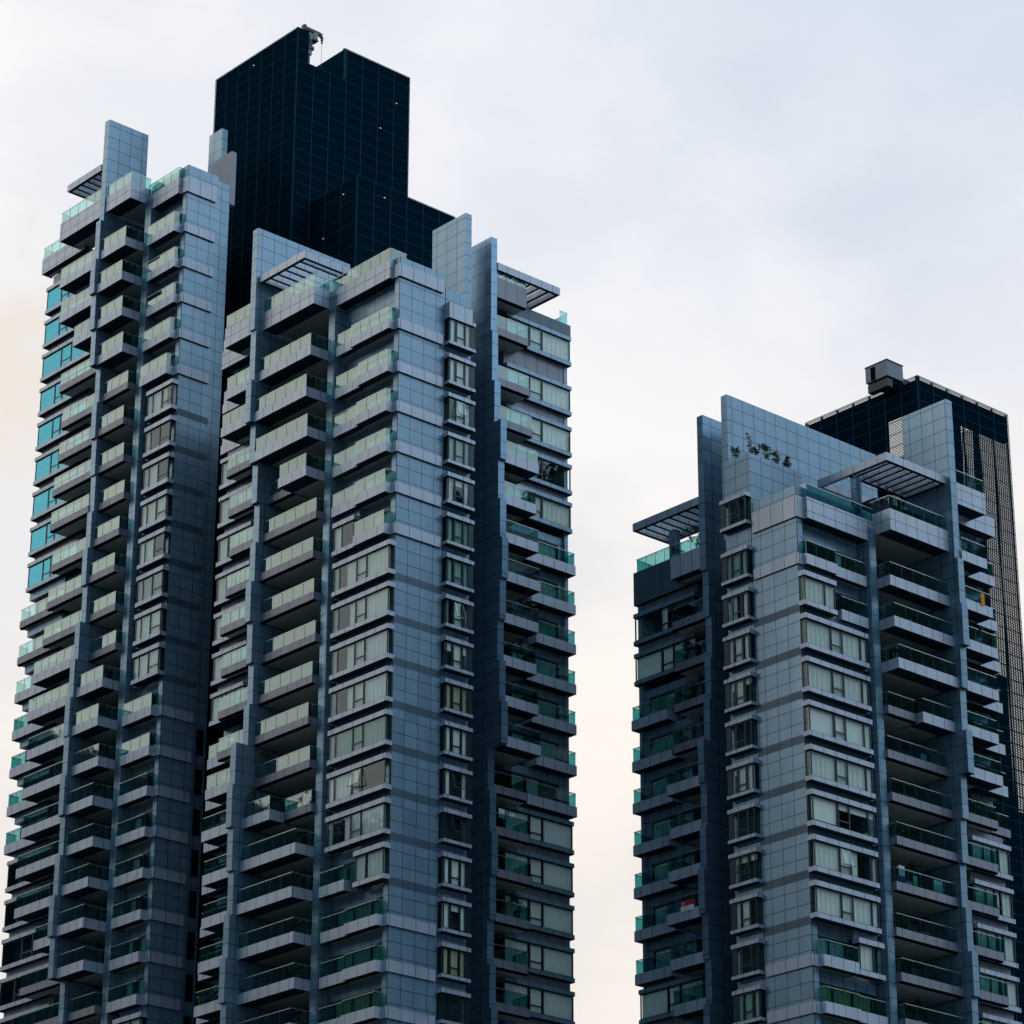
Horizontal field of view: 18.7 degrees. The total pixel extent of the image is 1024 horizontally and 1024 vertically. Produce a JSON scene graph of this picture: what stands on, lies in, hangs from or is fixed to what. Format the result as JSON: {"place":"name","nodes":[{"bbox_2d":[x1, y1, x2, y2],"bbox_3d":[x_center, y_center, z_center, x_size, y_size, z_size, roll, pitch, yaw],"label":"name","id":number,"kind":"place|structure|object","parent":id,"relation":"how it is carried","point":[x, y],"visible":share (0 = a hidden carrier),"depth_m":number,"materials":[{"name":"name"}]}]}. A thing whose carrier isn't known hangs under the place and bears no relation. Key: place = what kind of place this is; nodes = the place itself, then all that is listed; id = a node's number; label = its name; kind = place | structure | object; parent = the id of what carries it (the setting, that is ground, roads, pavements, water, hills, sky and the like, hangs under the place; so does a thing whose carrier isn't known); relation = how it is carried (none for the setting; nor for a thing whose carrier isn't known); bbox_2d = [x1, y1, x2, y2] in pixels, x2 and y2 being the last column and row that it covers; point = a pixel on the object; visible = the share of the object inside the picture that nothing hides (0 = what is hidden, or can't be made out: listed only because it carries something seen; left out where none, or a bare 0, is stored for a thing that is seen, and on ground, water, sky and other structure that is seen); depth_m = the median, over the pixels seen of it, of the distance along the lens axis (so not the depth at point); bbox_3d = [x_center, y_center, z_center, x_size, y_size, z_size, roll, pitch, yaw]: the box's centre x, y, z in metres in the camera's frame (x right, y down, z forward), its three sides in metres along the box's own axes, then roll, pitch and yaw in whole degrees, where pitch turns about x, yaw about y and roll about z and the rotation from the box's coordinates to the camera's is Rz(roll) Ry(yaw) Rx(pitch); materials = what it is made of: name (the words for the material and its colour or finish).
{"place":"outdoors","nodes":[
{"label":"outdoors","id":0,"kind":"place"},
{"bbox_2d":[0,0,1023,1023],"label":"sky","id":1,"kind":"structure","parent":0,"point":[764,204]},
{"bbox_2d":[631,375,1023,1023],"bbox_3d":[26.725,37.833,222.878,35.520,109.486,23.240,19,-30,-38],"label":"apartment tower","id":2,"kind":"structure","parent":0,"point":[813,725],"depth_m":220.76,"materials":[{"name":"grey"}]},
{"bbox_2d":[633,591,702,646],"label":"window","id":3,"kind":"structure","parent":2,"relation":"in","point":[663,610],"depth_m":231.83,"materials":[{"name":"grey concrete"}]},
{"bbox_2d":[634,632,705,688],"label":"window","id":4,"kind":"structure","parent":2,"relation":"in","point":[649,664],"depth_m":230.76,"materials":[{"name":"grey glass"}]},
{"bbox_2d":[638,973,704,1023],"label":"window","id":5,"kind":"structure","parent":2,"relation":"in","point":[654,1001],"depth_m":221.00,"materials":[{"name":"grey glass"}]},
{"bbox_2d":[723,491,751,532],"bbox_3d":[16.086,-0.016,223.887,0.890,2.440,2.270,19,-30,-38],"label":"bay window","id":6,"kind":"structure","parent":2,"relation":"in","point":[744,495],"depth_m":223.71,"materials":[{"name":"grey"}]},
{"bbox_2d":[724,544,752,586],"bbox_3d":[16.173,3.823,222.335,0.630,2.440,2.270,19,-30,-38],"label":"bay window","id":7,"kind":"structure","parent":2,"relation":"in","point":[736,554],"depth_m":222.19,"materials":[{"name":"grey"}]},
{"bbox_2d":[725,586,754,628],"bbox_3d":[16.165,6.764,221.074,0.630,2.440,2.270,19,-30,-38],"label":"bay window","id":8,"kind":"structure","parent":2,"relation":"in","point":[745,591],"depth_m":220.84,"materials":[{"name":"grey"}]},
{"bbox_2d":[726,628,755,670],"bbox_3d":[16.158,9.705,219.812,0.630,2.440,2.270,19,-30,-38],"label":"bay window","id":9,"kind":"structure","parent":2,"relation":"in","point":[738,637],"depth_m":219.65,"materials":[{"name":"grey glass"}]},
{"bbox_2d":[727,671,756,713],"bbox_3d":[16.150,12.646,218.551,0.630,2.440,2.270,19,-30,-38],"label":"bay window","id":10,"kind":"structure","parent":2,"relation":"in","point":[737,682],"depth_m":218.42,"materials":[{"name":"grey glass"}]},
{"bbox_2d":[728,714,758,756],"bbox_3d":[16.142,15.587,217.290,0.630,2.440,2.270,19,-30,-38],"label":"bay window","id":11,"kind":"structure","parent":2,"relation":"in","point":[750,718],"depth_m":217.04,"materials":[{"name":"grey"}]},
{"bbox_2d":[729,758,759,800],"bbox_3d":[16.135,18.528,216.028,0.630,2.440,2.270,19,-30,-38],"label":"bay window","id":12,"kind":"structure","parent":2,"relation":"in","point":[745,769],"depth_m":215.83,"materials":[{"name":"grey glass"}]},
{"bbox_2d":[731,802,760,844],"bbox_3d":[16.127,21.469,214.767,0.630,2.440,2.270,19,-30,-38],"label":"bay window","id":13,"kind":"structure","parent":2,"relation":"in","point":[752,806],"depth_m":214.46,"materials":[{"name":"grey"}]},
{"bbox_2d":[732,847,762,889],"bbox_3d":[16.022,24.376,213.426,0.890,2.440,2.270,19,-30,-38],"label":"bay window","id":14,"kind":"structure","parent":2,"relation":"in","point":[747,855],"depth_m":213.26,"materials":[{"name":"grey"}]},
{"bbox_2d":[733,892,763,934],"bbox_3d":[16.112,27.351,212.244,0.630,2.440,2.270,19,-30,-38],"label":"bay window","id":15,"kind":"structure","parent":2,"relation":"in","point":[747,926],"depth_m":212.17,"materials":[{"name":"grey"}]},
{"bbox_2d":[734,938,764,980],"bbox_3d":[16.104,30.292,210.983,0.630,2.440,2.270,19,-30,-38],"label":"bay window","id":16,"kind":"structure","parent":2,"relation":"in","point":[752,943],"depth_m":210.72,"materials":[{"name":"grey"}]},
{"bbox_2d":[735,984,766,1023],"bbox_3d":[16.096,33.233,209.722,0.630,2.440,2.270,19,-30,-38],"label":"bay window","id":17,"kind":"structure","parent":2,"relation":"in","point":[748,992],"depth_m":209.59,"materials":[{"name":"grey"}]},
{"bbox_2d":[797,569,837,617],"bbox_3d":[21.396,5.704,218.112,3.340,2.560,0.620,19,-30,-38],"label":"bay window","id":18,"kind":"structure","parent":2,"relation":"in","point":[818,589],"depth_m":217.94,"materials":[{"name":"grey glass"}]},
{"bbox_2d":[799,612,869,670],"bbox_3d":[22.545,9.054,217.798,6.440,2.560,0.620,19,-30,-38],"label":"bay window","id":19,"kind":"structure","parent":2,"relation":"in","point":[844,644],"depth_m":217.57,"materials":[{"name":"grey glass"}]},
{"bbox_2d":[801,655,871,713],"bbox_3d":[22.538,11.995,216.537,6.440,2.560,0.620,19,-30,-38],"label":"bay window","id":20,"kind":"structure","parent":2,"relation":"in","point":[847,689],"depth_m":216.30,"materials":[{"name":"grey glass"}]},
{"bbox_2d":[802,699,873,756],"bbox_3d":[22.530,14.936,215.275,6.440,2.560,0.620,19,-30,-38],"label":"bay window","id":21,"kind":"structure","parent":2,"relation":"in","point":[845,724],"depth_m":215.09,"materials":[{"name":"grey glass"}]},
{"bbox_2d":[804,743,875,800],"bbox_3d":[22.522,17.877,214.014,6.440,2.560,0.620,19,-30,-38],"label":"bay window","id":22,"kind":"structure","parent":2,"relation":"in","point":[846,774],"depth_m":213.78,"materials":[{"name":"grey glass"}]},
{"bbox_2d":[805,788,877,844],"bbox_3d":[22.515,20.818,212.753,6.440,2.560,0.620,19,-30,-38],"label":"bay window","id":23,"kind":"structure","parent":2,"relation":"in","point":[824,805],"depth_m":212.17,"materials":[{"name":"grey glass"}]},
{"bbox_2d":[807,834,879,889],"bbox_3d":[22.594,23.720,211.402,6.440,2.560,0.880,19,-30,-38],"label":"bay window","id":24,"kind":"structure","parent":2,"relation":"in","point":[826,851],"depth_m":211.03,"materials":[{"name":"grey"}]},
{"bbox_2d":[809,879,881,935],"bbox_3d":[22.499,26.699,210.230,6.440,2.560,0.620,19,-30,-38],"label":"bay window","id":25,"kind":"structure","parent":2,"relation":"in","point":[856,913],"depth_m":210.00,"materials":[{"name":"grey"}]},
{"bbox_2d":[852,937,885,981],"bbox_3d":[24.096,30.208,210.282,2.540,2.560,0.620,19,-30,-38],"label":"bay window","id":26,"kind":"structure","parent":2,"relation":"in","point":[866,947],"depth_m":210.11,"materials":[{"name":"grey"}]},
{"bbox_2d":[864,358,908,395],"bbox_3d":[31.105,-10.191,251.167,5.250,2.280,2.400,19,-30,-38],"label":"rooftop housing","id":27,"kind":"object","parent":2,"relation":"on","point":[884,375],"visible":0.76,"depth_m":249.56,"materials":[{"name":"grey paint"}]},
{"bbox_2d":[966,835,1012,882],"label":"window","id":28,"kind":"structure","parent":2,"relation":"in","point":[1001,849],"depth_m":221.92,"materials":[{"name":"grey"}]},
{"bbox_2d":[967,879,1015,925],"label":"window","id":29,"kind":"structure","parent":2,"relation":"in","point":[1004,893],"depth_m":220.62,"materials":[{"name":"grey"}]},
{"bbox_2d":[972,923,1018,969],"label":"window","id":30,"kind":"structure","parent":2,"relation":"in","point":[1006,936],"depth_m":219.44,"materials":[{"name":"grey"}]},
{"bbox_2d":[978,968,1020,1014],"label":"window","id":31,"kind":"structure","parent":2,"relation":"in","point":[1011,980],"depth_m":218.26,"materials":[{"name":"grey"}]},
{"bbox_2d":[978,1013,1021,1023],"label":"window","id":32,"kind":"structure","parent":2,"relation":"in","point":[983,1017],"depth_m":216.25,"materials":[{"name":"grey concrete"}]},
{"label":"ground","id":33,"kind":"structure","parent":0,"visible":0},
{"bbox_2d":[0,27,576,1023],"bbox_3d":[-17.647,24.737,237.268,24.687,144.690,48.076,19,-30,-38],"label":"apartment tower","id":34,"kind":"structure","parent":33,"relation":"on","point":[306,359],"depth_m":233.75,"materials":[{"name":"grey"}]},
{"bbox_2d":[0,928,48,972],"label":"window","id":35,"kind":"structure","parent":34,"relation":"in","point":[26,936],"depth_m":243.07,"materials":[{"name":"grey"}]},
{"bbox_2d":[2,897,48,932],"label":"window","id":36,"kind":"structure","parent":34,"relation":"in","point":[11,902],"depth_m":244.92,"materials":[{"name":"grey"}]},
{"bbox_2d":[0,1003,52,1023],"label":"window","id":37,"kind":"structure","parent":34,"relation":"in","point":[12,1019],"depth_m":241.01,"materials":[{"name":"grey concrete"}]},
{"bbox_2d":[5,858,53,893],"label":"window","id":38,"kind":"structure","parent":34,"relation":"in","point":[21,885],"depth_m":245.94,"materials":[{"name":"grey"}]},
{"bbox_2d":[0,963,59,1012],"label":"window","id":39,"kind":"structure","parent":34,"relation":"in","point":[15,979],"depth_m":241.89,"materials":[{"name":"grey"}]},
{"bbox_2d":[25,539,81,593],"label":"window","id":40,"kind":"structure","parent":34,"relation":"in","point":[39,573],"depth_m":255.86,"materials":[{"name":"teal glass"}]},
{"bbox_2d":[42,312,74,350],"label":"window","id":41,"kind":"structure","parent":34,"relation":"in","point":[55,332],"depth_m":265.21,"materials":[{"name":"teal glass"}]},
{"bbox_2d":[28,502,89,558],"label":"window","id":42,"kind":"structure","parent":34,"relation":"in","point":[42,540],"depth_m":257.30,"materials":[{"name":"teal glass"}]},
{"bbox_2d":[30,482,89,522],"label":"window","id":43,"kind":"structure","parent":34,"relation":"in","point":[44,504],"depth_m":258.63,"materials":[{"name":"teal glass"}]},
{"bbox_2d":[33,445,90,487],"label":"window","id":44,"kind":"structure","parent":34,"relation":"in","point":[48,468],"depth_m":259.76,"materials":[{"name":"teal glass"}]},
{"bbox_2d":[35,396,90,452],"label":"window","id":45,"kind":"structure","parent":34,"relation":"in","point":[50,433],"depth_m":260.97,"materials":[{"name":"teal glass"}]},
{"bbox_2d":[40,337,89,383],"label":"window","id":46,"kind":"structure","parent":34,"relation":"in","point":[64,357],"depth_m":263.08,"materials":[{"name":"teal glass"}]},
{"bbox_2d":[38,377,94,417],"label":"window","id":47,"kind":"structure","parent":34,"relation":"in","point":[51,400],"depth_m":262.38,"materials":[{"name":"teal glass"}]},
{"bbox_2d":[45,281,88,316],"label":"window","id":48,"kind":"structure","parent":34,"relation":"in","point":[56,296],"depth_m":266.64,"materials":[{"name":"teal glass"}]},
{"bbox_2d":[112,1011,146,1023],"bbox_3d":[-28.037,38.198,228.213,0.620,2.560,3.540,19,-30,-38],"label":"bay window","id":49,"kind":"structure","parent":34,"relation":"in","point":[136,1018],"depth_m":228.01,"materials":[{"name":"grey concrete"}]},
{"bbox_2d":[131,642,165,686],"bbox_3d":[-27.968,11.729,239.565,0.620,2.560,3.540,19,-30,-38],"label":"bay window","id":50,"kind":"structure","parent":34,"relation":"in","point":[144,671],"depth_m":239.36,"materials":[{"name":"grey glass"}]},
{"bbox_2d":[133,603,167,647],"bbox_3d":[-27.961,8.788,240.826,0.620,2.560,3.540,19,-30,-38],"label":"bay window","id":51,"kind":"structure","parent":34,"relation":"in","point":[146,632],"depth_m":240.59,"materials":[{"name":"grey glass"}]},
{"bbox_2d":[135,565,168,609],"bbox_3d":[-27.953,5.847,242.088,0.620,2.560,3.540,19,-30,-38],"label":"bay window","id":52,"kind":"structure","parent":34,"relation":"in","point":[148,593],"depth_m":241.89,"materials":[{"name":"grey glass"}]},
{"bbox_2d":[137,527,170,571],"bbox_3d":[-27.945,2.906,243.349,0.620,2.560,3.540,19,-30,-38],"label":"bay window","id":53,"kind":"structure","parent":34,"relation":"in","point":[147,559],"depth_m":243.37,"materials":[{"name":"grey"}]},
{"bbox_2d":[139,489,172,533],"bbox_3d":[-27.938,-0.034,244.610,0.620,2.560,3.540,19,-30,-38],"label":"bay window","id":54,"kind":"structure","parent":34,"relation":"in","point":[153,516],"depth_m":244.38,"materials":[{"name":"grey"}]},
{"bbox_2d":[141,452,174,496],"bbox_3d":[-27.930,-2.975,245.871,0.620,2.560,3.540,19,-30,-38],"label":"bay window","id":55,"kind":"structure","parent":34,"relation":"in","point":[154,485],"depth_m":245.76,"materials":[{"name":"grey"}]},
{"bbox_2d":[143,415,176,459],"bbox_3d":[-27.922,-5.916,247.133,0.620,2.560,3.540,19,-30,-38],"label":"bay window","id":56,"kind":"structure","parent":34,"relation":"in","point":[170,419],"depth_m":246.84,"materials":[{"name":"grey"}]},
{"bbox_2d":[145,378,178,422],"bbox_3d":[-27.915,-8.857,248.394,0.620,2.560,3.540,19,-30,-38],"label":"bay window","id":57,"kind":"structure","parent":34,"relation":"in","point":[156,393],"depth_m":248.23,"materials":[{"name":"grey glass"}]},
{"bbox_2d":[184,973,192,1001],"bbox_3d":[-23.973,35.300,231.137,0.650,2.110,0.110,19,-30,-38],"label":"slot window","id":58,"kind":"structure","parent":34,"relation":"in","point":[188,977],"depth_m":231.10,"materials":[{"name":"black glass"}]},
{"bbox_2d":[186,931,194,959],"bbox_3d":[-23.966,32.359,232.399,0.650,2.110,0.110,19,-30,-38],"label":"slot window","id":59,"kind":"structure","parent":34,"relation":"in","point":[190,935],"depth_m":232.34,"materials":[{"name":"black glass"}]},
{"bbox_2d":[188,890,196,917],"bbox_3d":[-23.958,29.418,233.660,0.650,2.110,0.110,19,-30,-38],"label":"slot window","id":60,"kind":"structure","parent":34,"relation":"in","point":[192,894],"depth_m":233.62,"materials":[{"name":"black glass"}]},
{"bbox_2d":[190,849,198,876],"bbox_3d":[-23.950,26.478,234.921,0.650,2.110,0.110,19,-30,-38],"label":"slot window","id":61,"kind":"structure","parent":34,"relation":"in","point":[194,853],"depth_m":234.85,"materials":[{"name":"black glass"}]},
{"bbox_2d":[209,681,247,730],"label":"window","id":62,"kind":"structure","parent":34,"relation":"in","point":[235,720],"depth_m":231.43,"materials":[{"name":"grey"}]},
{"bbox_2d":[212,601,246,647],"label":"window","id":63,"kind":"structure","parent":34,"relation":"in","point":[220,641],"depth_m":234.05,"materials":[{"name":"grey concrete"}]},
{"bbox_2d":[211,640,247,687],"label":"window","id":64,"kind":"structure","parent":34,"relation":"in","point":[218,681],"depth_m":232.79,"materials":[{"name":"grey"}]},
{"bbox_2d":[214,560,249,607],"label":"window","id":65,"kind":"structure","parent":34,"relation":"in","point":[221,601],"depth_m":235.37,"materials":[{"name":"grey concrete"}]},
{"bbox_2d":[216,521,253,568],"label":"window","id":66,"kind":"structure","parent":34,"relation":"in","point":[225,539],"depth_m":236.52,"materials":[{"name":"grey"}]},
{"bbox_2d":[219,445,251,491],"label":"window","id":67,"kind":"structure","parent":34,"relation":"in","point":[226,484],"depth_m":239.13,"materials":[{"name":"grey"}]},
{"bbox_2d":[217,482,253,530],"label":"window","id":68,"kind":"structure","parent":34,"relation":"in","point":[224,501],"depth_m":237.97,"materials":[{"name":"grey"}]},
{"bbox_2d":[301,24,322,63],"bbox_3d":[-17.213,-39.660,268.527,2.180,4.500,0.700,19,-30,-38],"label":"roof crane","id":69,"kind":"object","parent":34,"relation":"on","point":[314,35],"visible":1,"depth_m":268.82,"materials":[{"name":"black metal"}]},
{"bbox_2d":[332,514,360,558],"bbox_3d":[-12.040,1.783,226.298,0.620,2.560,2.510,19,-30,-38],"label":"bay window","id":70,"kind":"structure","parent":34,"relation":"in","point":[339,551],"depth_m":226.35,"materials":[{"name":"grey"}]},
{"bbox_2d":[324,797,390,854],"bbox_3d":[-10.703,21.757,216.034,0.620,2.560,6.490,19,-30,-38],"label":"bay window","id":71,"kind":"structure","parent":34,"relation":"in","point":[364,823],"depth_m":215.56,"materials":[{"name":"grey glass"}]},
{"bbox_2d":[326,752,391,810],"bbox_3d":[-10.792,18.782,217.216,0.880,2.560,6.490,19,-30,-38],"label":"bay window","id":72,"kind":"structure","parent":34,"relation":"in","point":[344,776],"depth_m":217.52,"materials":[{"name":"grey glass"}]},
{"bbox_2d":[327,709,392,767],"bbox_3d":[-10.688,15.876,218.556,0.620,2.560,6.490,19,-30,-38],"label":"bay window","id":73,"kind":"structure","parent":34,"relation":"in","point":[364,736],"depth_m":218.32,"materials":[{"name":"grey glass"}]},
{"bbox_2d":[328,666,393,724],"bbox_3d":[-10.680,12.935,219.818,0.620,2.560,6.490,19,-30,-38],"label":"bay window","id":74,"kind":"structure","parent":34,"relation":"in","point":[367,692],"depth_m":219.33,"materials":[{"name":"grey glass"}]},
{"bbox_2d":[329,623,393,681],"bbox_3d":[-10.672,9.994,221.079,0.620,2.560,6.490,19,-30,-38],"label":"bay window","id":75,"kind":"structure","parent":34,"relation":"in","point":[369,649],"depth_m":220.67,"materials":[{"name":"grey glass"}]},
{"bbox_2d":[330,581,394,640],"bbox_3d":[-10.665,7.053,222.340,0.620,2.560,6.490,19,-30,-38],"label":"bay window","id":76,"kind":"structure","parent":34,"relation":"in","point":[370,607],"depth_m":221.81,"materials":[{"name":"grey glass"}]},
{"bbox_2d":[331,539,395,598],"bbox_3d":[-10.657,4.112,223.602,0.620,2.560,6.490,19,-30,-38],"label":"bay window","id":77,"kind":"structure","parent":34,"relation":"in","point":[367,567],"depth_m":223.28,"materials":[{"name":"grey"}]},
{"bbox_2d":[352,841,389,888],"bbox_3d":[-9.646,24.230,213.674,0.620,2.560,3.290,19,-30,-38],"label":"bay window","id":78,"kind":"structure","parent":34,"relation":"in","point":[375,853],"depth_m":213.52,"materials":[{"name":"grey"}]},
{"bbox_2d":[436,987,466,1023],"bbox_3d":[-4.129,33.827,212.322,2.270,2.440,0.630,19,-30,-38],"label":"bay window","id":79,"kind":"structure","parent":34,"relation":"in","point":[443,991],"depth_m":212.12,"materials":[{"name":"grey concrete"}]},
{"bbox_2d":[436,942,467,983],"bbox_3d":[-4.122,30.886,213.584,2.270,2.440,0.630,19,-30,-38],"label":"bay window","id":80,"kind":"structure","parent":34,"relation":"in","point":[456,953],"depth_m":213.47,"materials":[{"name":"grey"}]},
{"bbox_2d":[437,852,467,893],"bbox_3d":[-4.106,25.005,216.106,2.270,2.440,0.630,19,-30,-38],"label":"bay window","id":81,"kind":"structure","parent":34,"relation":"in","point":[457,863],"depth_m":215.98,"materials":[{"name":"grey"}]},
{"bbox_2d":[437,896,467,937],"bbox_3d":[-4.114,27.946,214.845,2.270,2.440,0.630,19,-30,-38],"label":"bay window","id":82,"kind":"structure","parent":34,"relation":"in","point":[454,904],"depth_m":214.67,"materials":[{"name":"grey"}]},
{"bbox_2d":[438,807,468,848],"bbox_3d":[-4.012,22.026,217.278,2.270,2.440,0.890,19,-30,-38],"label":"bay window","id":83,"kind":"structure","parent":34,"relation":"in","point":[444,811],"depth_m":217.15,"materials":[{"name":"grey"}]},
{"bbox_2d":[439,720,468,761],"bbox_3d":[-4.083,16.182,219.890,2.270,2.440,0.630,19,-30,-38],"label":"bay window","id":84,"kind":"structure","parent":34,"relation":"in","point":[458,752],"depth_m":219.76,"materials":[{"name":"grey glass"}]},
{"bbox_2d":[439,764,468,804],"bbox_3d":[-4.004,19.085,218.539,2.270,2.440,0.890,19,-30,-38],"label":"bay window","id":85,"kind":"structure","parent":34,"relation":"in","point":[462,800],"depth_m":218.42,"materials":[{"name":"grey"}]},
{"bbox_2d":[440,636,469,676],"bbox_3d":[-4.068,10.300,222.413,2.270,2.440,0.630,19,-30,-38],"label":"bay window","id":86,"kind":"structure","parent":34,"relation":"in","point":[458,648],"depth_m":222.27,"materials":[{"name":"grey glass"}]},
{"bbox_2d":[440,678,469,719],"bbox_3d":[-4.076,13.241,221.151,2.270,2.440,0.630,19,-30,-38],"label":"bay window","id":87,"kind":"structure","parent":34,"relation":"in","point":[456,686],"depth_m":221.00,"materials":[{"name":"grey glass"}]},
{"bbox_2d":[441,594,469,634],"bbox_3d":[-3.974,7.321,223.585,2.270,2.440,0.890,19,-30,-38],"label":"bay window","id":88,"kind":"structure","parent":34,"relation":"in","point":[457,603],"depth_m":223.49,"materials":[{"name":"grey"}]},
{"bbox_2d":[441,553,470,593],"bbox_3d":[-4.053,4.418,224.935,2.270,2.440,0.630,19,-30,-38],"label":"bay window","id":89,"kind":"structure","parent":34,"relation":"in","point":[455,585],"depth_m":224.81,"materials":[{"name":"grey"}]},
{"bbox_2d":[442,471,470,511],"bbox_3d":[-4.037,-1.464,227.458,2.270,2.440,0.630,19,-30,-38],"label":"bay window","id":90,"kind":"structure","parent":34,"relation":"in","point":[453,480],"depth_m":227.24,"materials":[{"name":"grey glass"}]},
{"bbox_2d":[442,512,470,552],"bbox_3d":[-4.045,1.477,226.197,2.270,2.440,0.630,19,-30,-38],"label":"bay window","id":91,"kind":"structure","parent":34,"relation":"in","point":[460,542],"depth_m":226.07,"materials":[{"name":"grey"}]},
{"bbox_2d":[443,392,471,432],"bbox_3d":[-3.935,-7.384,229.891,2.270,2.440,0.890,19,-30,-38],"label":"bay window","id":92,"kind":"structure","parent":34,"relation":"in","point":[459,424],"depth_m":229.80,"materials":[{"name":"grey glass"}]},
{"bbox_2d":[443,431,471,471],"bbox_3d":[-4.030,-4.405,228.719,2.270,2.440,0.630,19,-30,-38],"label":"bay window","id":93,"kind":"structure","parent":34,"relation":"in","point":[461,443],"depth_m":228.57,"materials":[{"name":"grey glass"}]},
{"bbox_2d":[444,353,471,393],"bbox_3d":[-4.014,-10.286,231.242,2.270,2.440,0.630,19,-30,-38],"label":"bay window","id":94,"kind":"structure","parent":34,"relation":"in","point":[457,383],"depth_m":231.10,"materials":[{"name":"grey glass"}]},
{"bbox_2d":[444,301,472,353],"bbox_3d":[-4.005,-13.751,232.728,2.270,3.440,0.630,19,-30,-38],"label":"bay window","id":95,"kind":"structure","parent":34,"relation":"in","point":[462,317],"depth_m":232.51,"materials":[{"name":"grey glass"}]},
{"bbox_2d":[494,932,574,983],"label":"window","id":96,"kind":"structure","parent":34,"relation":"in","point":[557,960],"depth_m":223.88,"materials":[{"name":"grey glass"}]},
{"bbox_2d":[496,803,573,855],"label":"window","id":97,"kind":"structure","parent":34,"relation":"in","point":[557,837],"depth_m":227.79,"materials":[{"name":"grey glass"}]},
{"bbox_2d":[499,312,571,367],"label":"window","id":98,"kind":"structure","parent":34,"relation":"in","point":[555,346],"depth_m":243.55,"materials":[{"name":"grey glass"}]},
{"bbox_2d":[496,889,574,940],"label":"window","id":99,"kind":"structure","parent":34,"relation":"in","point":[557,917],"depth_m":225.33,"materials":[{"name":"grey glass"}]},
{"bbox_2d":[496,976,574,1023],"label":"window","id":100,"kind":"structure","parent":34,"relation":"in","point":[557,1007],"depth_m":222.68,"materials":[{"name":"grey glass"}]},
{"bbox_2d":[500,362,571,417],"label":"window","id":101,"kind":"structure","parent":34,"relation":"in","point":[555,395],"depth_m":241.89,"materials":[{"name":"grey glass"}]},
{"bbox_2d":[498,846,574,897],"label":"window","id":102,"kind":"structure","parent":34,"relation":"in","point":[557,875],"depth_m":226.63,"materials":[{"name":"grey"}]},
{"bbox_2d":[502,403,571,458],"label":"window","id":103,"kind":"structure","parent":34,"relation":"in","point":[555,436],"depth_m":240.65,"materials":[{"name":"grey glass"}]},
{"bbox_2d":[505,480,571,536],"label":"window","id":104,"kind":"structure","parent":34,"relation":"in","point":[555,520],"depth_m":238.26,"materials":[{"name":"grey glass"}]},
{"bbox_2d":[525,453,571,496],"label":"window","id":105,"kind":"structure","parent":34,"relation":"in","point":[546,463],"depth_m":239.72,"materials":[{"name":"grey"}]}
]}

